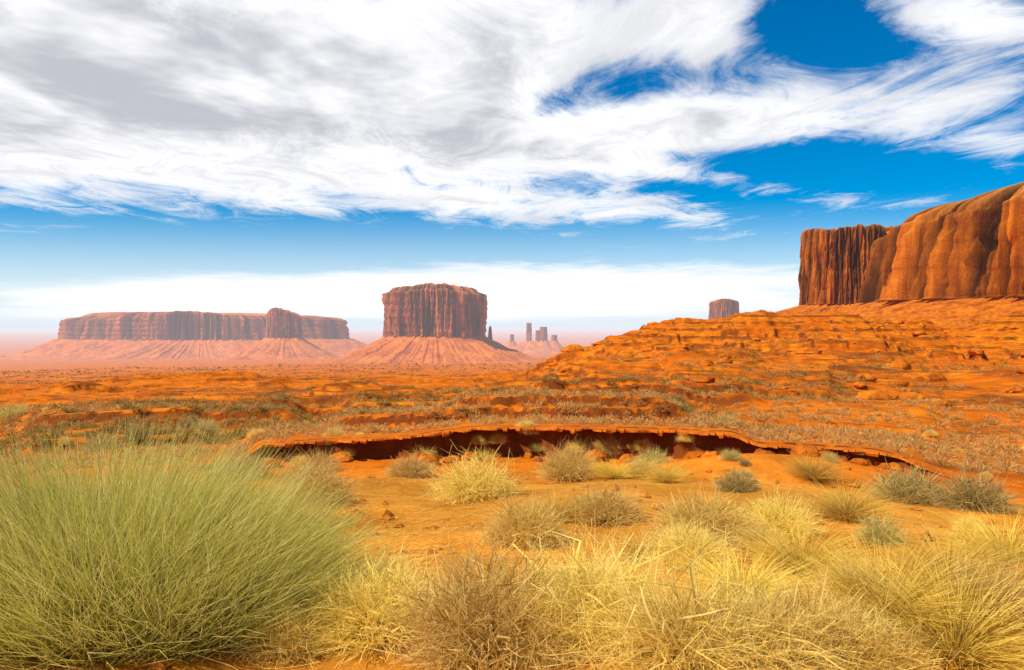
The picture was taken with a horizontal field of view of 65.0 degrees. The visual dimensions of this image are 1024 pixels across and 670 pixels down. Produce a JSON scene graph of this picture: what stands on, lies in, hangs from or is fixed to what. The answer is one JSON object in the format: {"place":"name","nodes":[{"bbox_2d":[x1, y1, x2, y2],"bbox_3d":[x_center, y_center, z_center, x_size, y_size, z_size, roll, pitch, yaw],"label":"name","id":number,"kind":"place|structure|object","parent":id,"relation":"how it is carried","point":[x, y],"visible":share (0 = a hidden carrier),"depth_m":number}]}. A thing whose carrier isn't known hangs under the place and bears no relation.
{"place":"outdoors","nodes":[
{"label":"outdoors","id":0,"kind":"place"},
{"bbox_2d":[0,310,1023,669],"bbox_3d":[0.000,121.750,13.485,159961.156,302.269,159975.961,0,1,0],"label":"terrain","id":1,"kind":"structure","parent":0,"point":[372,458],"depth_m":95.79},
{"bbox_2d":[0,401,35,418],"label":"olive shrub","id":2,"kind":"object","parent":1,"relation":"on","point":[5,412],"visible":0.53,"depth_m":161.13},
{"bbox_2d":[9,463,36,474],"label":"bunch grass","id":3,"kind":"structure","parent":1,"relation":"on","point":[22,468],"depth_m":48.30},
{"bbox_2d":[36,444,59,452],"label":"bunch grass","id":4,"kind":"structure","parent":1,"relation":"on","point":[48,450],"depth_m":63.55},
{"bbox_2d":[55,435,73,445],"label":"dry shrub","id":5,"kind":"object","parent":1,"relation":"on","point":[65,441],"visible":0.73,"depth_m":64.87},
{"bbox_2d":[74,430,129,453],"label":"olive shrub","id":6,"kind":"object","parent":1,"relation":"on","point":[105,438],"visible":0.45,"depth_m":63.36},
{"bbox_2d":[121,420,151,440],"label":"olive shrub","id":7,"kind":"object","parent":1,"relation":"on","point":[137,433],"visible":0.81,"depth_m":66.11},
{"bbox_2d":[162,434,179,440],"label":"shrub","id":8,"kind":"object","parent":1,"relation":"on","point":[167,437],"depth_m":66.48},
{"bbox_2d":[0,311,367,359],"bbox_3d":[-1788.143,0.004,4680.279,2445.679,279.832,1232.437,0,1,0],"label":"mesa","id":9,"kind":"structure","parent":1,"relation":"on","point":[152,335],"depth_m":4461.90},
{"bbox_2d":[0,405,400,669],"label":"green bush","id":10,"kind":"object","parent":1,"relation":"on","point":[97,576],"visible":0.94,"depth_m":5.19},
{"bbox_2d":[185,417,221,433],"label":"olive shrub","id":11,"kind":"object","parent":1,"relation":"on","point":[208,426],"visible":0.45,"depth_m":86.97},
{"bbox_2d":[205,447,274,480],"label":"olive shrub","id":12,"kind":"object","parent":1,"relation":"on","point":[252,465],"visible":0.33,"depth_m":43.74},
{"bbox_2d":[245,428,264,437],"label":"dry shrub","id":13,"kind":"object","parent":1,"relation":"on","point":[253,432],"visible":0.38,"depth_m":61.97},
{"bbox_2d":[214,307,342,359],"bbox_3d":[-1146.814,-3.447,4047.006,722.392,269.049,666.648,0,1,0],"label":"butte","id":14,"kind":"object","parent":1,"relation":"on","point":[283,339],"visible":0.97,"depth_m":3971.09},
{"bbox_2d":[215,591,359,669],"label":"dry shrub","id":15,"kind":"object","parent":1,"relation":"on","point":[289,644],"visible":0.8,"depth_m":4.93},
{"bbox_2d":[286,452,308,466],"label":"dry shrub","id":16,"kind":"object","parent":1,"relation":"on","point":[295,459],"visible":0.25,"depth_m":47.61},
{"bbox_2d":[257,446,364,506],"bbox_3d":[-2.819,2.148,11.171,1.590,1.216,1.762,-1,5,-16],"label":"dry shrub","id":17,"kind":"object","parent":1,"relation":"on","point":[323,474],"visible":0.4,"depth_m":11.15},
{"bbox_2d":[294,445,345,470],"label":"dry shrub","id":18,"kind":"object","parent":1,"relation":"on","point":[322,458],"visible":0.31,"depth_m":46.06},
{"bbox_2d":[290,564,357,621],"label":"dry shrub","id":19,"kind":"object","parent":1,"relation":"on","point":[316,589],"visible":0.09,"depth_m":5.55},
{"bbox_2d":[322,426,347,435],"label":"dry shrub","id":20,"kind":"object","parent":1,"relation":"on","point":[330,432],"visible":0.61,"depth_m":52.99},
{"bbox_2d":[342,447,353,456],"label":"dry shrub","id":21,"kind":"object","parent":1,"relation":"on","point":[351,454],"visible":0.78,"depth_m":49.98},
{"bbox_2d":[281,540,455,668],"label":"clump","id":22,"kind":"object","parent":1,"relation":"on","point":[366,614],"visible":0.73,"depth_m":5.09},
{"bbox_2d":[323,527,433,600],"bbox_3d":[-1.016,1.758,5.956,1.059,0.741,1.049,0,1,-35],"label":"dry shrub","id":23,"kind":"object","parent":1,"relation":"on","point":[387,556],"visible":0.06,"depth_m":5.99},
{"bbox_2d":[381,450,438,478],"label":"dry shrub","id":24,"kind":"object","parent":1,"relation":"on","point":[412,470],"visible":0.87,"depth_m":43.44},
{"bbox_2d":[407,443,436,455],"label":"dry shrub","id":25,"kind":"object","parent":1,"relation":"on","point":[426,452],"visible":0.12,"depth_m":50.10},
{"bbox_2d":[311,282,546,363],"bbox_3d":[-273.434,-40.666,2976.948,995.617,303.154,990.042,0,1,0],"label":"butte","id":26,"kind":"object","parent":1,"relation":"on","point":[433,323],"visible":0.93,"depth_m":2836.94},
{"bbox_2d":[488,326,491,339],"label":"pinnacle","id":27,"kind":"object","parent":26,"relation":"on","point":[490,333],"visible":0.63,"depth_m":3044.43},
{"bbox_2d":[414,445,539,505],"bbox_3d":[-0.528,2.245,12.027,1.840,1.299,2.195,1,1,12],"label":"dry shrub","id":28,"kind":"object","parent":1,"relation":"on","point":[474,483],"visible":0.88,"depth_m":11.76},
{"bbox_2d":[468,434,487,445],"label":"dry shrub","id":29,"kind":"object","parent":1,"relation":"on","point":[477,441],"visible":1,"depth_m":51.27},
{"bbox_2d":[359,514,611,669],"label":"dry shrub","id":30,"kind":"object","parent":1,"relation":"on","point":[462,637],"visible":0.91,"depth_m":4.60},
{"bbox_2d":[476,448,496,461],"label":"bunch grass","id":31,"kind":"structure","parent":1,"relation":"on","point":[487,455],"depth_m":50.02},
{"bbox_2d":[487,432,507,444],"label":"dry shrub","id":32,"kind":"object","parent":1,"relation":"on","point":[498,439],"visible":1,"depth_m":51.23},
{"bbox_2d":[482,520,530,547],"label":"dry shrub","id":33,"kind":"object","parent":1,"relation":"on","point":[501,534],"visible":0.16,"depth_m":7.63},
{"bbox_2d":[505,334,516,348],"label":"pillar","id":34,"kind":"structure","parent":1,"relation":"on","point":[512,343],"depth_m":5581.54},
{"bbox_2d":[0,309,1023,475],"bbox_3d":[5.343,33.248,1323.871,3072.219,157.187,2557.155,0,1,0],"label":"dry scrub tufts","id":35,"kind":"object","parent":1,"relation":"on","point":[870,435],"visible":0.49,"depth_m":69.36},
{"bbox_2d":[0,310,1023,456],"bbox_3d":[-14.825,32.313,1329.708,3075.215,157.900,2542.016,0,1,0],"label":"olive scrub tufts","id":36,"kind":"object","parent":1,"relation":"on","point":[127,406],"visible":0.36,"depth_m":111.04},
{"bbox_2d":[2,479,1023,669],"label":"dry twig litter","id":37,"kind":"object","parent":1,"relation":"on","point":[544,558],"visible":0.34,"depth_m":8.64},
{"bbox_2d":[468,486,578,552],"bbox_3d":[0.138,1.818,7.714,1.128,0.807,1.203,-2,-1,22],"label":"dry shrub","id":38,"kind":"object","parent":1,"relation":"on","point":[535,521],"visible":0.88,"depth_m":7.56},
{"bbox_2d":[514,418,532,431],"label":"dry shrub","id":39,"kind":"object","parent":1,"relation":"on","point":[525,422],"visible":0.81,"depth_m":51.79},
{"bbox_2d":[515,420,539,435],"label":"dry shrub","id":40,"kind":"object","parent":1,"relation":"on","point":[523,431],"visible":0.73,"depth_m":51.50},
{"bbox_2d":[511,323,560,353],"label":"pillar","id":41,"kind":"structure","parent":1,"relation":"on","point":[528,346],"depth_m":5509.44},
{"bbox_2d":[527,442,545,452],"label":"olive shrub","id":42,"kind":"object","parent":1,"relation":"on","point":[534,448],"visible":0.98,"depth_m":51.30},
{"bbox_2d":[535,330,539,342],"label":"pillar","id":43,"kind":"structure","parent":1,"relation":"on","point":[537,337],"depth_m":5585.59},
{"bbox_2d":[474,596,608,669],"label":"dry shrub","id":44,"kind":"object","parent":1,"relation":"on","point":[542,660],"visible":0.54,"depth_m":4.47},
{"bbox_2d":[537,327,557,352],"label":"pillar","id":45,"kind":"structure","parent":1,"relation":"on","point":[544,343],"depth_m":5561.09},
{"bbox_2d":[73,452,1023,669],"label":"sand pebbles","id":46,"kind":"object","parent":1,"relation":"on","point":[166,664],"visible":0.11,"depth_m":9.41},
{"bbox_2d":[514,487,597,526],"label":"shrub","id":47,"kind":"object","parent":1,"relation":"on","point":[567,515],"depth_m":9.93},
{"bbox_2d":[550,335,562,351],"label":"pillar","id":48,"kind":"structure","parent":1,"relation":"on","point":[556,345],"depth_m":5564.94},
{"bbox_2d":[527,437,610,482],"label":"dry shrub","id":49,"kind":"object","parent":1,"relation":"on","point":[562,467],"visible":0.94,"depth_m":42.33},
{"bbox_2d":[564,436,589,451],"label":"dry shrub","id":50,"kind":"object","parent":1,"relation":"on","point":[580,444],"visible":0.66,"depth_m":50.49},
{"bbox_2d":[451,505,707,668],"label":"grass tuft","id":51,"kind":"object","parent":1,"relation":"on","point":[575,557],"visible":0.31,"depth_m":4.94},
{"bbox_2d":[543,600,616,660],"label":"dry shrub","id":52,"kind":"object","parent":1,"relation":"on","point":[575,636],"visible":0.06,"depth_m":4.58},
{"bbox_2d":[156,423,1023,486],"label":"rock ledge","id":53,"kind":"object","parent":1,"relation":"on","point":[572,428],"visible":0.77,"depth_m":49.83},
{"bbox_2d":[587,442,599,449],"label":"dry shrub","id":54,"kind":"object","parent":1,"relation":"on","point":[590,444],"visible":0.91,"depth_m":50.69},
{"bbox_2d":[494,531,699,669],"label":"clump","id":55,"kind":"object","parent":1,"relation":"on","point":[589,634],"visible":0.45,"depth_m":4.59},
{"bbox_2d":[558,479,657,527],"bbox_3d":[1.149,2.162,9.991,1.295,0.833,1.371,0,1,-29],"label":"dry shrub","id":56,"kind":"object","parent":1,"relation":"on","point":[603,513],"visible":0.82,"depth_m":9.84},
{"bbox_2d":[587,436,629,458],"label":"dry shrub","id":57,"kind":"object","parent":1,"relation":"on","point":[607,449],"visible":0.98,"depth_m":50.30},
{"bbox_2d":[581,453,648,480],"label":"bunch grass","id":58,"kind":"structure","parent":1,"relation":"on","point":[608,473],"depth_m":41.76},
{"bbox_2d":[614,443,633,448],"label":"shrub","id":59,"kind":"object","parent":1,"relation":"on","point":[623,447],"depth_m":50.33},
{"bbox_2d":[622,460,654,477],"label":"grass tuft","id":60,"kind":"object","parent":1,"relation":"on","point":[639,470],"visible":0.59,"depth_m":41.77},
{"bbox_2d":[593,520,686,566],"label":"bunch grass","id":61,"kind":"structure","parent":1,"relation":"on","point":[630,546],"depth_m":6.64},
{"bbox_2d":[630,439,652,452],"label":"dry shrub","id":62,"kind":"object","parent":1,"relation":"on","point":[640,446],"visible":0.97,"depth_m":50.18},
{"bbox_2d":[260,311,1023,471],"bbox_3d":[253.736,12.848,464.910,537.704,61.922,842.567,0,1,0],"label":"talus boulders","id":63,"kind":"object","parent":1,"relation":"on","point":[903,364],"visible":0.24,"depth_m":140.18},
{"bbox_2d":[621,454,666,470],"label":"grass tuft","id":64,"kind":"object","parent":1,"relation":"on","point":[645,460],"visible":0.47,"depth_m":43.43},
{"bbox_2d":[631,448,671,464],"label":"olive shrub","id":65,"kind":"object","parent":1,"relation":"on","point":[657,457],"visible":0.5,"depth_m":45.07},
{"bbox_2d":[634,458,698,483],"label":"bunch grass","id":66,"kind":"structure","parent":1,"relation":"on","point":[666,477],"depth_m":15.03},
{"bbox_2d":[651,515,712,546],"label":"grass tuft","id":67,"kind":"object","parent":1,"relation":"on","point":[691,530],"visible":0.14,"depth_m":7.84},
{"bbox_2d":[674,433,695,442],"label":"grass tuft","id":68,"kind":"object","parent":1,"relation":"on","point":[682,437],"visible":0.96,"depth_m":49.57},
{"bbox_2d":[552,521,828,669],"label":"grass tuft","id":69,"kind":"object","parent":1,"relation":"on","point":[658,658],"visible":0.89,"depth_m":4.32},
{"bbox_2d":[628,515,754,574],"bbox_3d":[1.363,1.684,6.237,0.987,0.699,1.021,0,1,-17],"label":"grass tuft","id":70,"kind":"object","parent":1,"relation":"on","point":[675,538],"visible":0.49,"depth_m":6.16},
{"bbox_2d":[634,477,779,548],"bbox_3d":[2.035,1.997,8.598,1.573,0.916,1.452,0,1,21],"label":"dry shrub","id":71,"kind":"object","parent":1,"relation":"on","point":[720,518],"visible":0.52,"depth_m":8.52},
{"bbox_2d":[714,447,729,454],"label":"dry shrub","id":72,"kind":"object","parent":1,"relation":"on","point":[719,449],"visible":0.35,"depth_m":48.54},
{"bbox_2d":[708,298,738,318],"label":"butte","id":73,"kind":"object","parent":1,"relation":"on","point":[721,308],"visible":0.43,"depth_m":3342.47},
{"bbox_2d":[712,411,736,421],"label":"grass tuft","id":74,"kind":"object","parent":1,"relation":"on","point":[726,417],"visible":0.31,"depth_m":66.63},
{"bbox_2d":[717,447,742,460],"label":"olive shrub","id":75,"kind":"object","parent":1,"relation":"on","point":[729,456],"visible":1,"depth_m":43.15},
{"bbox_2d":[710,465,765,492],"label":"olive shrub","id":76,"kind":"object","parent":1,"relation":"on","point":[729,485],"visible":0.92,"depth_m":13.30},
{"bbox_2d":[659,535,826,612],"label":"bunch grass","id":77,"kind":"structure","parent":1,"relation":"on","point":[764,582],"depth_m":5.24},
{"bbox_2d":[736,469,752,476],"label":"olive shrub","id":78,"kind":"object","parent":1,"relation":"on","point":[741,470],"visible":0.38,"depth_m":40.97},
{"bbox_2d":[738,458,751,465],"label":"olive shrub","id":79,"kind":"object","parent":1,"relation":"on","point":[742,462],"visible":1,"depth_m":42.26},
{"bbox_2d":[729,523,797,553],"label":"grass tuft","id":80,"kind":"object","parent":1,"relation":"on","point":[751,535],"visible":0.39,"depth_m":8.04},
{"bbox_2d":[729,588,800,616],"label":"dry shrub","id":81,"kind":"object","parent":1,"relation":"on","point":[769,601],"visible":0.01,"depth_m":4.80},
{"bbox_2d":[656,546,896,669],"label":"grass tuft","id":82,"kind":"object","parent":1,"relation":"on","point":[785,661],"visible":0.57,"depth_m":4.25},
{"bbox_2d":[730,482,829,543],"bbox_3d":[2.893,2.025,8.739,1.150,0.927,1.219,0,1,21],"label":"grass tuft","id":83,"kind":"object","parent":1,"relation":"on","point":[782,516],"visible":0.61,"depth_m":8.62},
{"bbox_2d":[729,506,882,578],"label":"bunch grass","id":84,"kind":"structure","parent":1,"relation":"on","point":[772,550],"depth_m":6.51},
{"bbox_2d":[776,448,854,483],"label":"bunch grass","id":85,"kind":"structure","parent":1,"relation":"on","point":[806,472],"depth_m":40.56},
{"bbox_2d":[727,566,907,669],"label":"grass tuft","id":86,"kind":"object","parent":1,"relation":"on","point":[803,604],"visible":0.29,"depth_m":4.41},
{"bbox_2d":[819,451,840,463],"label":"olive shrub","id":87,"kind":"object","parent":1,"relation":"on","point":[834,459],"visible":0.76,"depth_m":43.43},
{"bbox_2d":[786,542,881,576],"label":"bunch grass","id":88,"kind":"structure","parent":1,"relation":"on","point":[826,559],"depth_m":6.30},
{"bbox_2d":[782,471,918,524],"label":"bunch grass","id":89,"kind":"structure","parent":1,"relation":"on","point":[835,511],"depth_m":10.09},
{"bbox_2d":[851,447,864,455],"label":"dry shrub","id":90,"kind":"object","parent":1,"relation":"on","point":[856,453],"visible":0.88,"depth_m":45.45},
{"bbox_2d":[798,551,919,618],"bbox_3d":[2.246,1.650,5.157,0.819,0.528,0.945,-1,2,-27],"label":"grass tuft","id":91,"kind":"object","parent":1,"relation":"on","point":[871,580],"visible":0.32,"depth_m":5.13},
{"bbox_2d":[777,581,962,669],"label":"grass tuft","id":92,"kind":"object","parent":1,"relation":"on","point":[890,657],"visible":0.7,"depth_m":4.24},
{"bbox_2d":[840,600,903,643],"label":"dry shrub","id":93,"kind":"object","parent":1,"relation":"on","point":[874,615],"visible":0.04,"depth_m":4.80},
{"bbox_2d":[851,510,914,547],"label":"olive shrub","id":94,"kind":"object","parent":1,"relation":"on","point":[870,534],"visible":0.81,"depth_m":8.31},
{"bbox_2d":[786,524,1023,653],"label":"bunch grass","id":95,"kind":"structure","parent":1,"relation":"on","point":[923,590],"depth_m":4.97},
{"bbox_2d":[859,459,956,507],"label":"olive shrub","id":96,"kind":"object","parent":1,"relation":"on","point":[919,490],"visible":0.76,"depth_m":12.88},
{"bbox_2d":[805,542,1023,669],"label":"bunch grass","id":97,"kind":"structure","parent":1,"relation":"on","point":[993,655],"depth_m":4.59},
{"bbox_2d":[923,428,937,436],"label":"grass tuft","id":98,"kind":"object","parent":1,"relation":"on","point":[928,433],"visible":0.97,"depth_m":72.85},
{"bbox_2d":[839,182,1023,326],"bbox_3d":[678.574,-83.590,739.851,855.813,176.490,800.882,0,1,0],"label":"mesa","id":99,"kind":"structure","parent":1,"relation":"on","point":[959,263],"depth_m":770.14},
{"bbox_2d":[858,516,1023,594],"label":"bunch grass","id":100,"kind":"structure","parent":1,"relation":"on","point":[941,557],"depth_m":5.99},
{"bbox_2d":[948,413,961,418],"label":"bunch grass","id":101,"kind":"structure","parent":1,"relation":"on","point":[958,417],"depth_m":90.37},
{"bbox_2d":[915,501,1023,571],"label":"bunch grass","id":102,"kind":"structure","parent":1,"relation":"on","point":[982,538],"depth_m":7.36},
{"bbox_2d":[949,512,990,532],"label":"grass tuft","id":103,"kind":"object","parent":1,"relation":"on","point":[972,521],"visible":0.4,"depth_m":10.18},
{"bbox_2d":[918,536,1023,639],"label":"clump","id":104,"kind":"object","parent":1,"relation":"on","point":[987,583],"visible":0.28,"depth_m":5.08},
{"bbox_2d":[926,459,1023,515],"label":"olive shrub","id":105,"kind":"object","parent":1,"relation":"on","point":[974,497],"visible":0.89,"depth_m":12.15},
{"bbox_2d":[978,470,992,476],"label":"dry shrub","id":106,"kind":"object","parent":1,"relation":"on","point":[985,473],"visible":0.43,"depth_m":44.27},
{"bbox_2d":[0,0,1023,327],"label":"sky","id":107,"kind":"structure","parent":0,"point":[563,163]},
{"bbox_2d":[774,224,892,313],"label":"butte","id":108,"kind":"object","parent":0,"point":[833,264],"depth_m":934.24}
]}

